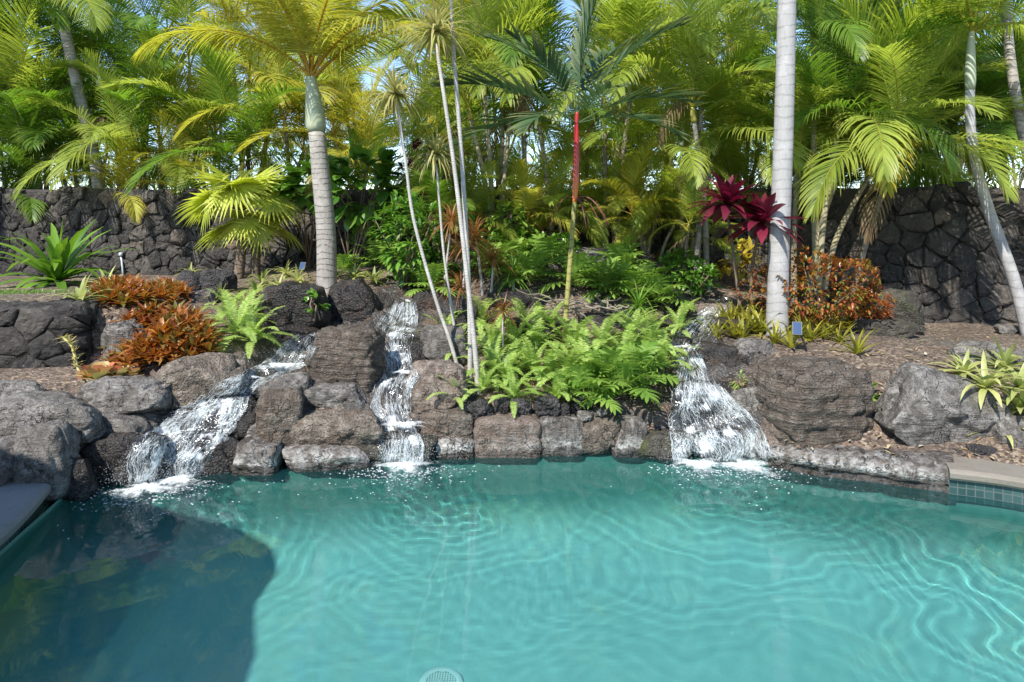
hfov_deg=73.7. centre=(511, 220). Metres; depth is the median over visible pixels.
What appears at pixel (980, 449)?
boulder
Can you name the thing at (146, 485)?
waterfall
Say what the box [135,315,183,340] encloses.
orange bromeliad
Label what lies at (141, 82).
areca palm
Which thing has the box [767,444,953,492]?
stone kerb
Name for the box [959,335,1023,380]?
variegated bromeliad
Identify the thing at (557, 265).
boulder
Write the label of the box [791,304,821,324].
narrow bromeliad
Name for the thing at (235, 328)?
sword fern
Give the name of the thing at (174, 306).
orange bromeliad
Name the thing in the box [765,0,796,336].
king palm
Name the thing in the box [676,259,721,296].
leafy shrub
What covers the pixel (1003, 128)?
areca palm
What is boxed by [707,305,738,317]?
narrow bromeliad
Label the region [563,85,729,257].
areca palm
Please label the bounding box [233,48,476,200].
areca palm
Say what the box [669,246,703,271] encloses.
lobed philodendron
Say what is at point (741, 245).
croton bush
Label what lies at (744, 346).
boulder
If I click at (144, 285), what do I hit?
orange bromeliad
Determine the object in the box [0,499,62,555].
pool basin
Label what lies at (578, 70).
sealing wax palm
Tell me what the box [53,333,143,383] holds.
succulent
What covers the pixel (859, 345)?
narrow bromeliad
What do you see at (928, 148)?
young areca
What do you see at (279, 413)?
boulder
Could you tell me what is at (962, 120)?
palm tree
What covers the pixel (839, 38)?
areca palm
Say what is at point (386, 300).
boulder
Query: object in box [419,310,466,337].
sword fern
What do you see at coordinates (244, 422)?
boulder
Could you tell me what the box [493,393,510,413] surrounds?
lava rock
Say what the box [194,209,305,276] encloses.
fan palm
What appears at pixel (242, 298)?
variegated bromeliad
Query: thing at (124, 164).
young areca
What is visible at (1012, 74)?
king palm
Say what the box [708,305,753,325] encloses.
narrow bromeliad
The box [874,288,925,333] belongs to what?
boulder
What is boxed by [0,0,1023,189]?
sky
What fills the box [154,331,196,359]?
orange bromeliad
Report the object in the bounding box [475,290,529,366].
dracaena
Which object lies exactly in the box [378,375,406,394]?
boulder
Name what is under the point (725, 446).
boulder
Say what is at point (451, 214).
dracaena
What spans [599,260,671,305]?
lobed philodendron
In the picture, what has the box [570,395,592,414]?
lava rock
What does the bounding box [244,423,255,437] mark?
boulder
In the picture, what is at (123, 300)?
orange bromeliad
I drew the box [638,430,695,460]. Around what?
boulder
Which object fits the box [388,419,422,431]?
boulder
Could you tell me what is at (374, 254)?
lobed philodendron
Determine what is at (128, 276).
orange bromeliad
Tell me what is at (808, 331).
narrow bromeliad
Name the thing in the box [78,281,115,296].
orange bromeliad
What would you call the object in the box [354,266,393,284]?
variegated bromeliad
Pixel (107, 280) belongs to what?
orange bromeliad
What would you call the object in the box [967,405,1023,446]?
variegated bromeliad
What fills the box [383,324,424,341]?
boulder
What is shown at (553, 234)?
leafy shrub
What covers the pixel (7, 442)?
boulder
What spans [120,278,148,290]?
orange bromeliad
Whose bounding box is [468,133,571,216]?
young areca
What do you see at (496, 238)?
leafy shrub
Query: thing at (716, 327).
narrow bromeliad
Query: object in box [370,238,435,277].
lobed philodendron
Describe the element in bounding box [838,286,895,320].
croton bush
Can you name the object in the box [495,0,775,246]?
areca palm
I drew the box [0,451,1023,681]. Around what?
pool water
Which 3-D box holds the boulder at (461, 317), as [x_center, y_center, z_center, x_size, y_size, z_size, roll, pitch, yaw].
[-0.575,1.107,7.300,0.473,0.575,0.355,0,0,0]
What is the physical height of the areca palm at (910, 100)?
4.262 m
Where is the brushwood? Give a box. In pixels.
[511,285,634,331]
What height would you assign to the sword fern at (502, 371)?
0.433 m
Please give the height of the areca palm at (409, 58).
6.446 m
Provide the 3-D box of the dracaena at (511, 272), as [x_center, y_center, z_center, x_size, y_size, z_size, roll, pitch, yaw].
[-0.005,0.655,8.095,0.933,0.802,1.025,0,0,32]
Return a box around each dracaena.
[352,59,457,362]
[387,0,486,393]
[408,125,466,324]
[414,0,485,380]
[424,199,483,292]
[433,223,492,306]
[444,215,506,295]
[471,241,515,292]
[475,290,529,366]
[477,245,554,301]
[606,281,669,329]
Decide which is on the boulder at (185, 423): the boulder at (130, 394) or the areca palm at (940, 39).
the boulder at (130, 394)
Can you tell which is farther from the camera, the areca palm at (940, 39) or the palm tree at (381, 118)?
the palm tree at (381, 118)
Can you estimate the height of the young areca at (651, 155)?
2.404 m
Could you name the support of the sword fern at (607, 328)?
on the ground at (651, 414)
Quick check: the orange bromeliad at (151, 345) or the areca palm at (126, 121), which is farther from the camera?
the areca palm at (126, 121)
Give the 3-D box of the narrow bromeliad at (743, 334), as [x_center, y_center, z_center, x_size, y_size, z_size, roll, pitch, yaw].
[2.412,1.118,7.233,0.520,0.246,0.557,-6,0,6]
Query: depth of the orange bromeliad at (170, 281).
8.03 m
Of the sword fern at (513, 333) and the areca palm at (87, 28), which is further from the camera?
the areca palm at (87, 28)
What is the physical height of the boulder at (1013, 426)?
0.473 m
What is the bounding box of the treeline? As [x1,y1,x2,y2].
[0,108,1023,189]
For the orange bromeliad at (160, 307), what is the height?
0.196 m
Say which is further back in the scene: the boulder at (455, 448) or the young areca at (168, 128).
the young areca at (168, 128)
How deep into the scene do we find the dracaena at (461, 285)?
7.29 m
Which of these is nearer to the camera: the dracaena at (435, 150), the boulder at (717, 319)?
the dracaena at (435, 150)
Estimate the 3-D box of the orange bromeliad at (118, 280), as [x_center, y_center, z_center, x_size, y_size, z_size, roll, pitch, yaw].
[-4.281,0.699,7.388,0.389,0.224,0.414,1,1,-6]
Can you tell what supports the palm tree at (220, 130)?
on the ground at (651, 414)
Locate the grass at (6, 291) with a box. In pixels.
[0,287,90,299]
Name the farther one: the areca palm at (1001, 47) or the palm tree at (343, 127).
the palm tree at (343, 127)
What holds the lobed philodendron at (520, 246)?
on the ground at (651, 414)
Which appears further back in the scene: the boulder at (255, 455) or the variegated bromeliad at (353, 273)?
the variegated bromeliad at (353, 273)
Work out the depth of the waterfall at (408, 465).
5.76 m
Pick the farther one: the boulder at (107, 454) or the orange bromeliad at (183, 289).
the orange bromeliad at (183, 289)
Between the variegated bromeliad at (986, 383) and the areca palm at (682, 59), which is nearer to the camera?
the variegated bromeliad at (986, 383)
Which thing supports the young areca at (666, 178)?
on the ground at (651, 414)
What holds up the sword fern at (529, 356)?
on the ground at (651, 414)
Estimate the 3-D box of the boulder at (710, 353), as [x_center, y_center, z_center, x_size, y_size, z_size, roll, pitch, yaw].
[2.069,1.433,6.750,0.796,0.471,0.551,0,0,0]
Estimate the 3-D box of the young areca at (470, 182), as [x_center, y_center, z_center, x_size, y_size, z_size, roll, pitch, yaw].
[-0.560,-0.183,9.717,1.889,1.765,1.844,0,0,0]
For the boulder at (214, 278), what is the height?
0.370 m
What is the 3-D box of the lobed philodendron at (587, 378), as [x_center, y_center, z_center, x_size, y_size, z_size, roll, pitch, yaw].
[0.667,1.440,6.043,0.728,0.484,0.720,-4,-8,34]
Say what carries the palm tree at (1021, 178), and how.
on the ground at (651, 414)
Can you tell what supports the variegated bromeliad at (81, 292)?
on the ground at (651, 414)
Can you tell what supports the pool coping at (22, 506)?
on the pool basin
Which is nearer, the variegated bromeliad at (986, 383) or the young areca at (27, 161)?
the variegated bromeliad at (986, 383)
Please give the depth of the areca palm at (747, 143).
11.76 m
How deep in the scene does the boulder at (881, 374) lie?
6.05 m
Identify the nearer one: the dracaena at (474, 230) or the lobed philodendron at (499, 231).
the dracaena at (474, 230)
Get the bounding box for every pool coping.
[0,481,50,550]
[946,456,1023,504]
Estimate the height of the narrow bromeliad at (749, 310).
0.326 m
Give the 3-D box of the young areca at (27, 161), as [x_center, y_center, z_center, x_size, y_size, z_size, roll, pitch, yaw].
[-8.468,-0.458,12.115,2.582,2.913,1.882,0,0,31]
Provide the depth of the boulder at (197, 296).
8.08 m
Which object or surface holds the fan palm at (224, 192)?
on the ground at (651, 414)
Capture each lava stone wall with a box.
[0,181,1023,323]
[0,296,115,368]
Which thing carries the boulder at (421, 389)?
on the ground at (651, 414)
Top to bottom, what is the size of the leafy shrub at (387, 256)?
1.269 m
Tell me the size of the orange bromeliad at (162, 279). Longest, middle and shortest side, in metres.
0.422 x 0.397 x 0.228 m
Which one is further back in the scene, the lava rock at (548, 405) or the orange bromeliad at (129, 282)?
the orange bromeliad at (129, 282)
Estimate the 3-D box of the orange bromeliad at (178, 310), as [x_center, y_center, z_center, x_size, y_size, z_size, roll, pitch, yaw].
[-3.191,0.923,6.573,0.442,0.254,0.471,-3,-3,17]
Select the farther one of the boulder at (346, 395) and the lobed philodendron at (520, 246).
the lobed philodendron at (520, 246)
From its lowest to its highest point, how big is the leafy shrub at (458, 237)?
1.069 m
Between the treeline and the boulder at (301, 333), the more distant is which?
the treeline
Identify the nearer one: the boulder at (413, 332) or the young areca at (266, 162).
the boulder at (413, 332)
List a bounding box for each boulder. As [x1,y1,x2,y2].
[0,380,46,399]
[0,390,106,444]
[0,434,15,485]
[11,419,80,503]
[62,457,99,500]
[77,374,171,414]
[82,431,168,484]
[95,408,160,433]
[100,319,146,361]
[154,352,249,409]
[158,416,194,426]
[160,430,238,477]
[175,270,201,291]
[184,288,222,302]
[190,395,256,439]
[199,268,237,291]
[231,436,283,475]
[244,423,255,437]
[248,372,312,406]
[256,281,332,329]
[256,387,303,446]
[261,324,318,347]
[282,444,371,471]
[289,408,384,448]
[304,382,365,409]
[308,324,386,392]
[327,278,381,323]
[361,429,437,463]
[374,292,394,307]
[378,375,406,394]
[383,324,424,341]
[384,338,428,368]
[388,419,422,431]
[403,360,467,418]
[411,289,448,311]
[420,324,467,365]
[420,407,473,447]
[436,437,474,458]
[437,297,479,334]
[473,412,541,457]
[487,287,547,310]
[508,317,554,343]
[537,255,565,268]
[539,413,583,455]
[565,246,608,262]
[574,305,636,327]
[581,413,622,454]
[611,414,646,457]
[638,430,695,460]
[656,335,693,356]
[657,317,699,334]
[667,380,732,428]
[684,293,701,299]
[685,340,749,371]
[686,303,734,318]
[691,424,751,459]
[702,317,753,337]
[723,386,759,416]
[732,338,776,355]
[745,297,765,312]
[752,355,875,448]
[753,417,778,462]
[848,317,920,337]
[868,368,892,380]
[872,361,1011,446]
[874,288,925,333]
[901,337,956,346]
[946,340,1010,364]
[966,443,996,455]
[992,415,1023,447]
[1011,348,1023,365]
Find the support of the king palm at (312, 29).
on the ground at (651, 414)
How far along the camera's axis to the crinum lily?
9.61 m
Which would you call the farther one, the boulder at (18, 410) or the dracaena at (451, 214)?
the dracaena at (451, 214)
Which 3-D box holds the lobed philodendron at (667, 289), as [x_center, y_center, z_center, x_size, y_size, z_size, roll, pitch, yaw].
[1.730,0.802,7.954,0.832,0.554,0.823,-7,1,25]
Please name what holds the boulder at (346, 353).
on the ground at (651, 414)
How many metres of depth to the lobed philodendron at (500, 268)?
8.52 m
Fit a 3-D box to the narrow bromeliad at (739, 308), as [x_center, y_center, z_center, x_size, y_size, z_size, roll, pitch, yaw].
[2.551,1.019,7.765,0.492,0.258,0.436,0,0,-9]
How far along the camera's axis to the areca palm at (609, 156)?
12.04 m
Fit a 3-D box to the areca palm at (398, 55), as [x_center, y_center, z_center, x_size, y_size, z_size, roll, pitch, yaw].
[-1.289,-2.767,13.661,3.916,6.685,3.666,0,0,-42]
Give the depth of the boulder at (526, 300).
7.72 m
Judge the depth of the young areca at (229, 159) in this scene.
11.82 m
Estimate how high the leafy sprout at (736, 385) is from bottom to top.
0.210 m
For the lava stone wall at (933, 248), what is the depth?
10.17 m
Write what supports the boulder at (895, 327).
on the ground at (651, 414)
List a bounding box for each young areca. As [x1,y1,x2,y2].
[0,120,87,223]
[16,148,114,188]
[48,126,176,224]
[115,108,248,188]
[175,128,250,188]
[237,138,300,177]
[299,150,352,187]
[345,128,401,188]
[369,139,475,262]
[381,119,510,202]
[393,124,476,188]
[411,150,536,258]
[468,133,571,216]
[475,157,578,242]
[500,153,630,248]
[516,130,593,189]
[547,136,643,212]
[553,151,669,246]
[566,140,697,256]
[580,129,736,261]
[607,122,682,186]
[647,165,741,273]
[674,145,757,195]
[704,123,803,201]
[752,137,854,187]
[766,100,917,187]
[857,124,973,187]
[901,118,1021,185]
[921,156,1001,187]
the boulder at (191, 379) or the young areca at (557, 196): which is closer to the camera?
the boulder at (191, 379)
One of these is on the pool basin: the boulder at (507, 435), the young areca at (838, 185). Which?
the boulder at (507, 435)
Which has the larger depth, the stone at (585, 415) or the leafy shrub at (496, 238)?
the leafy shrub at (496, 238)
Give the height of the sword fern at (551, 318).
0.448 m
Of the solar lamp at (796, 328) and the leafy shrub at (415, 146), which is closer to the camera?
the solar lamp at (796, 328)
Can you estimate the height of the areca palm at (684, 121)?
3.604 m
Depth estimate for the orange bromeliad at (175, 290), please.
7.82 m
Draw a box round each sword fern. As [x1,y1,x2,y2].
[200,287,261,327]
[206,287,280,352]
[215,288,276,329]
[218,303,299,358]
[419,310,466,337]
[426,323,485,362]
[427,375,476,408]
[453,329,527,391]
[454,290,511,338]
[461,361,514,401]
[466,312,533,356]
[466,339,538,391]
[478,307,562,361]
[488,363,546,417]
[491,296,561,344]
[495,302,577,364]
[499,332,563,379]
[518,342,579,391]
[519,305,611,367]
[521,300,588,348]
[526,367,584,408]
[531,339,596,389]
[550,324,630,401]
[565,309,633,358]
[588,306,670,346]
[599,321,671,383]
[613,312,687,356]
[624,325,699,375]
[653,297,703,336]
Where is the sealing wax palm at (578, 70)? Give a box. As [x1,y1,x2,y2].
[427,0,707,343]
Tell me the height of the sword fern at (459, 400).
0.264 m
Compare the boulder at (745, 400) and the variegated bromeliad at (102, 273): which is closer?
the boulder at (745, 400)
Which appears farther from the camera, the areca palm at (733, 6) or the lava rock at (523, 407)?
the areca palm at (733, 6)
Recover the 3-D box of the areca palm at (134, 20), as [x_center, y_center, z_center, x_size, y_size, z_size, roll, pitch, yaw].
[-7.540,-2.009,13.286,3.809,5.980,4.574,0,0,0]
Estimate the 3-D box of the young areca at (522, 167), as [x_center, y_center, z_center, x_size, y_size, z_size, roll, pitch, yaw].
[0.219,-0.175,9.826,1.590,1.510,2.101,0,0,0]
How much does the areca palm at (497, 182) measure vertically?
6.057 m
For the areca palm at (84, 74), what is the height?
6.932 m
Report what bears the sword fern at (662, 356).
on the ground at (651, 414)
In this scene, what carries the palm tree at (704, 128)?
on the ground at (651, 414)
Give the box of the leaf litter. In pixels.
[11,266,1023,462]
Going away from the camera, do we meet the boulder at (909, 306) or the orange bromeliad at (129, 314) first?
the orange bromeliad at (129, 314)
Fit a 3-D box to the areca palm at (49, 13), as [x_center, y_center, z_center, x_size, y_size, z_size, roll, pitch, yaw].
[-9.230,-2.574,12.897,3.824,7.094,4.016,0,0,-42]
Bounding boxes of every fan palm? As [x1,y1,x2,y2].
[172,159,308,278]
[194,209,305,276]
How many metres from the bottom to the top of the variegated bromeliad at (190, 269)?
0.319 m
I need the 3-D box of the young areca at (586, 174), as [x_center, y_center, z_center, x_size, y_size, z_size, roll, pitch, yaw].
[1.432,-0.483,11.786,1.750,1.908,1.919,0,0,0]
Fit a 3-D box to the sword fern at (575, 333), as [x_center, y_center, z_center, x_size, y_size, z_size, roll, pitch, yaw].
[0.586,1.141,6.795,1.030,0.553,0.910,5,-3,17]
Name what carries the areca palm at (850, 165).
on the ground at (651, 414)
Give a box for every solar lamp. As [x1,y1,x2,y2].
[299,262,309,277]
[792,322,806,350]
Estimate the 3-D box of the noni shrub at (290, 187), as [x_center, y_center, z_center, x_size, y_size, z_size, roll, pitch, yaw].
[-3.023,-0.195,10.453,1.218,1.971,1.271,0,0,-19]
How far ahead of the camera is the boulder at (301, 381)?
5.91 m
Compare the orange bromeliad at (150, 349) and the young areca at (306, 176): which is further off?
the young areca at (306, 176)
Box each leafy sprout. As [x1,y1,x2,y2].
[730,369,748,389]
[872,383,879,401]
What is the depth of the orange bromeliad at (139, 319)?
6.86 m
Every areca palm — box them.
[0,0,113,176]
[0,0,222,188]
[0,13,124,188]
[0,71,148,189]
[4,46,238,200]
[7,0,142,189]
[27,0,194,186]
[43,28,261,195]
[63,0,258,187]
[95,27,298,188]
[123,25,359,198]
[138,0,366,176]
[173,19,366,175]
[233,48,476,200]
[239,0,420,161]
[242,3,426,189]
[348,45,493,155]
[355,0,637,231]
[359,0,556,175]
[368,56,521,198]
[401,0,570,186]
[411,0,641,247]
[472,48,690,185]
[480,75,607,189]
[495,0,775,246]
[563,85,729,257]
[564,0,723,137]
[564,0,772,170]
[579,44,773,269]
[587,0,823,277]
[601,28,828,188]
[642,0,803,181]
[644,3,850,186]
[689,30,978,306]
[700,0,1013,310]
[729,0,895,160]
[729,0,896,187]
[749,0,1023,308]
[756,0,997,185]
[792,48,1022,186]
[796,0,1023,186]
[858,0,1023,187]
[889,6,1023,187]
[891,0,1023,177]
[931,10,1023,187]
[964,0,1023,160]
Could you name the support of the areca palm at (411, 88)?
on the ground at (651, 414)
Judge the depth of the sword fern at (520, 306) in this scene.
7.13 m
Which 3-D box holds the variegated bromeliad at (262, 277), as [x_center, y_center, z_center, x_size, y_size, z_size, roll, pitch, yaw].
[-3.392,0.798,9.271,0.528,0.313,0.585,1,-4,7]
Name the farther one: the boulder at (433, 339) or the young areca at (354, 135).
the young areca at (354, 135)
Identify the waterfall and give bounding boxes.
[109,334,313,519]
[297,300,462,497]
[651,303,789,491]
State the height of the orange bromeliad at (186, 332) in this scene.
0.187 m
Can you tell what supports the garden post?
on the ground at (651, 414)
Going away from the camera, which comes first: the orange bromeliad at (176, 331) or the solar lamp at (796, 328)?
the orange bromeliad at (176, 331)
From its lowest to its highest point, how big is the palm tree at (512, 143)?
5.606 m
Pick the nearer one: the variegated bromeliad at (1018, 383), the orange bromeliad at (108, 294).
the variegated bromeliad at (1018, 383)
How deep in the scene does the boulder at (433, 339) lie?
6.58 m
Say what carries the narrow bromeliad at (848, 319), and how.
on the ground at (651, 414)
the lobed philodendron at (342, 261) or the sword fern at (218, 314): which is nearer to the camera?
the sword fern at (218, 314)
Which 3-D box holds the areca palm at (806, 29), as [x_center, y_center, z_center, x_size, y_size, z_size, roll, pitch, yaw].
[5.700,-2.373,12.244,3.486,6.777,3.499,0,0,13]
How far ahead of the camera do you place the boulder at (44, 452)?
4.80 m
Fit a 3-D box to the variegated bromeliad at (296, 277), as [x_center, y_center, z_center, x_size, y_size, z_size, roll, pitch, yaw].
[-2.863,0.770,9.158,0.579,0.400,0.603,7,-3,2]
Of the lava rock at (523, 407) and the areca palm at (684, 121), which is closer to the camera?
the lava rock at (523, 407)
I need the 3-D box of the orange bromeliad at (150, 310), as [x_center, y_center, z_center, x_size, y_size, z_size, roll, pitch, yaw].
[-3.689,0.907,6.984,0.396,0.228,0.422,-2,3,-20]
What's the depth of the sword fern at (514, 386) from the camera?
6.01 m
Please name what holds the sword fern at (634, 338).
on the ground at (651, 414)
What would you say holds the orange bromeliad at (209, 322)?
on the ground at (651, 414)
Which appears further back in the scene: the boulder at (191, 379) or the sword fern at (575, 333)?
the sword fern at (575, 333)
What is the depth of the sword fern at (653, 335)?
6.81 m
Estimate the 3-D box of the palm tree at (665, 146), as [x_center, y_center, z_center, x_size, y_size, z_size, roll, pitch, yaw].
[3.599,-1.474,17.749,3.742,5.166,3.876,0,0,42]
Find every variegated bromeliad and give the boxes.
[35,274,114,300]
[86,265,115,286]
[175,262,201,274]
[205,282,240,304]
[222,291,256,308]
[237,278,269,295]
[238,268,278,287]
[258,273,283,291]
[273,260,298,278]
[276,263,315,282]
[339,262,370,280]
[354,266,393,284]
[926,349,998,379]
[957,350,1023,408]
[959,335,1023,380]
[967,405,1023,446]
[975,363,1023,399]
[994,378,1023,413]
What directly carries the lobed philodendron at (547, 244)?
on the ground at (651, 414)
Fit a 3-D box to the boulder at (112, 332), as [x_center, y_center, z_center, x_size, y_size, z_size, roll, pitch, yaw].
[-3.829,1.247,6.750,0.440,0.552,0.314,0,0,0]
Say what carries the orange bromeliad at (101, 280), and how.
on the ground at (651, 414)
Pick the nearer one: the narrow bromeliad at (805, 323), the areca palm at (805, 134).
the narrow bromeliad at (805, 323)
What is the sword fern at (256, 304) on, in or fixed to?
on the ground at (651, 414)
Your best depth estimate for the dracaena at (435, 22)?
6.16 m
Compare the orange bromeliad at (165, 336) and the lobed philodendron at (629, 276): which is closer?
the orange bromeliad at (165, 336)
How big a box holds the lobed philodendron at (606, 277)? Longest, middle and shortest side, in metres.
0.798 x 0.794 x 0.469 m
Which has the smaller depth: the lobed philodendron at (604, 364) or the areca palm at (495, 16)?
the lobed philodendron at (604, 364)
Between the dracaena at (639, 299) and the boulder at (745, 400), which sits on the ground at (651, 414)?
the dracaena at (639, 299)
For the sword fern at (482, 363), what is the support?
on the ground at (651, 414)
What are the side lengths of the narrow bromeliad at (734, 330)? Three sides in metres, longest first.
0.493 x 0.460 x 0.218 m
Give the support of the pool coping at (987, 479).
on the pool basin
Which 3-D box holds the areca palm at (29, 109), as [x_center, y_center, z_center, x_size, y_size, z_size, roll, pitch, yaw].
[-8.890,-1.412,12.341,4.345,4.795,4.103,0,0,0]
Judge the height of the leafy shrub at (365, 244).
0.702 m
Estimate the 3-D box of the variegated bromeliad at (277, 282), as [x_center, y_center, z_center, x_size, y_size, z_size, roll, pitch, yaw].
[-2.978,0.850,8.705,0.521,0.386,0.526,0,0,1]
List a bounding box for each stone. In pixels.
[576,410,593,420]
[593,408,607,416]
[993,324,1019,334]
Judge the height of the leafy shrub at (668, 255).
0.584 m
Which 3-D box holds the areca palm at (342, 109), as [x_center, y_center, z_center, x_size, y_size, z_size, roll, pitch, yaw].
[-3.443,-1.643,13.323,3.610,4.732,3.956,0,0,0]
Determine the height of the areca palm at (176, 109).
4.357 m
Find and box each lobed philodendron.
[337,248,365,275]
[355,239,394,267]
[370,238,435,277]
[398,262,457,296]
[461,242,518,277]
[474,226,529,255]
[500,238,534,261]
[500,249,557,286]
[517,233,578,275]
[538,244,619,298]
[554,356,621,414]
[564,347,636,402]
[575,256,635,303]
[580,347,661,410]
[593,233,651,273]
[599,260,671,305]
[602,339,681,399]
[632,265,697,312]
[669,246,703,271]
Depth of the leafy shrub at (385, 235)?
10.88 m
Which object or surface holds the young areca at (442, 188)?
on the ground at (651, 414)
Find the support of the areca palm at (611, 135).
on the ground at (651, 414)
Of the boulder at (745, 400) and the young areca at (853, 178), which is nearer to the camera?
the boulder at (745, 400)
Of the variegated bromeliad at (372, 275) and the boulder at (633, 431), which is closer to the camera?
the boulder at (633, 431)
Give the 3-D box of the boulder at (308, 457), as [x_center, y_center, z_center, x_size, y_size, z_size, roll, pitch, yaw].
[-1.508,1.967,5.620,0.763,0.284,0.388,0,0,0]
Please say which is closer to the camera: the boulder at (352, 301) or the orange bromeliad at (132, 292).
the orange bromeliad at (132, 292)
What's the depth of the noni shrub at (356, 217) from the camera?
9.53 m
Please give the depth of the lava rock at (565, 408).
5.92 m
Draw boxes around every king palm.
[0,0,127,189]
[3,0,178,188]
[130,0,501,292]
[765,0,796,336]
[853,0,1023,335]
[1000,0,1023,156]
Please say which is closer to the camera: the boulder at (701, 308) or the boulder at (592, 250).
the boulder at (701, 308)
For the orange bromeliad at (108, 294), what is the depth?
7.10 m
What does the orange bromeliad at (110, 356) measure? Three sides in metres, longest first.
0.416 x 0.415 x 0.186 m
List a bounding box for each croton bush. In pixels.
[713,235,761,287]
[729,245,895,328]
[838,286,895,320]
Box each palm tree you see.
[0,71,123,185]
[51,54,158,185]
[97,53,261,185]
[185,42,327,178]
[231,28,411,175]
[305,73,507,189]
[415,63,573,184]
[608,86,720,189]
[634,20,800,181]
[920,18,1021,185]
[937,129,1023,187]
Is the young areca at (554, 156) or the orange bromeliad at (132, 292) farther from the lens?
the young areca at (554, 156)
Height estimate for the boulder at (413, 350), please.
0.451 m
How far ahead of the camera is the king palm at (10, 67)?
12.03 m
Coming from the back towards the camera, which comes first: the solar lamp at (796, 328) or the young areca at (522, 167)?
the young areca at (522, 167)
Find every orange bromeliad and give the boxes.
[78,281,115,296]
[88,275,108,287]
[90,281,113,294]
[92,275,121,289]
[93,276,133,291]
[95,286,131,306]
[95,347,123,364]
[101,339,131,366]
[105,290,142,308]
[108,308,149,324]
[110,282,132,298]
[110,348,143,369]
[114,284,144,305]
[115,329,154,355]
[116,275,139,282]
[117,273,145,280]
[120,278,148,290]
[121,277,139,285]
[121,343,155,359]
[123,334,157,355]
[129,303,156,320]
[129,330,160,362]
[129,345,170,367]
[129,346,167,365]
[134,281,156,295]
[134,286,161,302]
[135,299,169,316]
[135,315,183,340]
[136,306,168,328]
[136,312,156,331]
[139,315,151,329]
[140,326,186,348]
[142,308,186,330]
[144,281,156,290]
[144,342,182,364]
[145,276,165,285]
[145,302,174,317]
[148,279,173,291]
[149,284,179,298]
[152,303,203,324]
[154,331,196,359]
[156,276,180,287]
[156,316,191,334]
[156,322,193,346]
[156,352,193,368]
[161,278,179,288]
[161,291,184,305]
[163,300,190,313]
[164,283,184,294]
[168,343,204,357]
[170,324,205,344]
[170,333,212,352]
[171,310,201,328]
[174,279,192,291]
[176,284,195,301]
[180,307,214,329]
[187,324,225,341]
[187,336,226,354]
[189,317,214,338]
[193,317,223,336]
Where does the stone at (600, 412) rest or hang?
on the boulder at (600, 436)
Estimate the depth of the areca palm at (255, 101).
11.63 m
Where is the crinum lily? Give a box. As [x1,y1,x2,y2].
[0,219,139,290]
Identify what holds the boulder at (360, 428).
on the ground at (651, 414)
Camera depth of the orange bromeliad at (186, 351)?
6.02 m
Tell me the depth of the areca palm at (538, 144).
14.45 m
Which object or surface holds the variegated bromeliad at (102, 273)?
on the ground at (651, 414)
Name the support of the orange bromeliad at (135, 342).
on the ground at (651, 414)
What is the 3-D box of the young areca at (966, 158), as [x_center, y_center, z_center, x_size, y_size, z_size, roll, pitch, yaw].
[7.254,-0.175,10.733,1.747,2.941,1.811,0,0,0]
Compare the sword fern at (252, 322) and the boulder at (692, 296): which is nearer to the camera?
the sword fern at (252, 322)
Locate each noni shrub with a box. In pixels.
[273,145,352,268]
[306,136,409,270]
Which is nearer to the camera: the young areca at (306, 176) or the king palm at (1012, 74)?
the king palm at (1012, 74)
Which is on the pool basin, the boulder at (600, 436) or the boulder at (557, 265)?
the boulder at (600, 436)
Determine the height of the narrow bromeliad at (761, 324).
0.301 m
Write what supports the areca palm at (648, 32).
on the ground at (651, 414)
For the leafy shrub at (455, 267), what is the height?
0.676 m
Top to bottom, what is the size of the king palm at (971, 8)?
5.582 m
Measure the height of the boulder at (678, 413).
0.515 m
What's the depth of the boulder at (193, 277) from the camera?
8.86 m
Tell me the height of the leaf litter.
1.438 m
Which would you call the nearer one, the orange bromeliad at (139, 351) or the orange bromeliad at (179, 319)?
the orange bromeliad at (139, 351)
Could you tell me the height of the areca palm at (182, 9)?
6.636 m
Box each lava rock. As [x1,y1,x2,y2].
[458,404,468,412]
[461,382,477,402]
[465,398,493,420]
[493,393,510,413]
[510,398,531,416]
[532,391,561,416]
[559,403,569,415]
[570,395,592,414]
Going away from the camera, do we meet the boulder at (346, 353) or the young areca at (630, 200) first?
the boulder at (346, 353)
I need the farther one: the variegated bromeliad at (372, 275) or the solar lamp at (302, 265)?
the solar lamp at (302, 265)
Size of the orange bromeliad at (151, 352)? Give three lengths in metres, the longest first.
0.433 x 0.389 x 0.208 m
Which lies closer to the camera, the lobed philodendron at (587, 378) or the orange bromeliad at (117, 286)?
the lobed philodendron at (587, 378)
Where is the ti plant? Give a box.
[683,170,809,316]
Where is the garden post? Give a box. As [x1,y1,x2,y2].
[119,252,123,276]
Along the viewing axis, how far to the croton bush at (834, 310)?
7.38 m
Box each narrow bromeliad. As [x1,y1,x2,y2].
[694,320,729,337]
[704,302,752,317]
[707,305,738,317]
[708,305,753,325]
[718,311,762,337]
[719,315,753,336]
[723,299,765,319]
[728,300,764,317]
[731,310,772,332]
[734,305,789,338]
[750,319,797,343]
[764,325,809,347]
[784,313,817,337]
[789,316,836,340]
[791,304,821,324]
[811,318,849,337]
[813,314,846,332]
[821,322,859,341]
[828,328,881,353]
[835,308,874,325]
[837,311,853,327]
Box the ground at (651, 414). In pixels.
[0,243,1023,465]
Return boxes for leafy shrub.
[301,288,330,320]
[349,225,381,266]
[360,197,408,242]
[365,188,452,291]
[396,138,478,251]
[415,240,462,283]
[432,191,478,255]
[470,229,508,267]
[473,198,533,239]
[514,229,580,256]
[655,247,715,285]
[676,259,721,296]

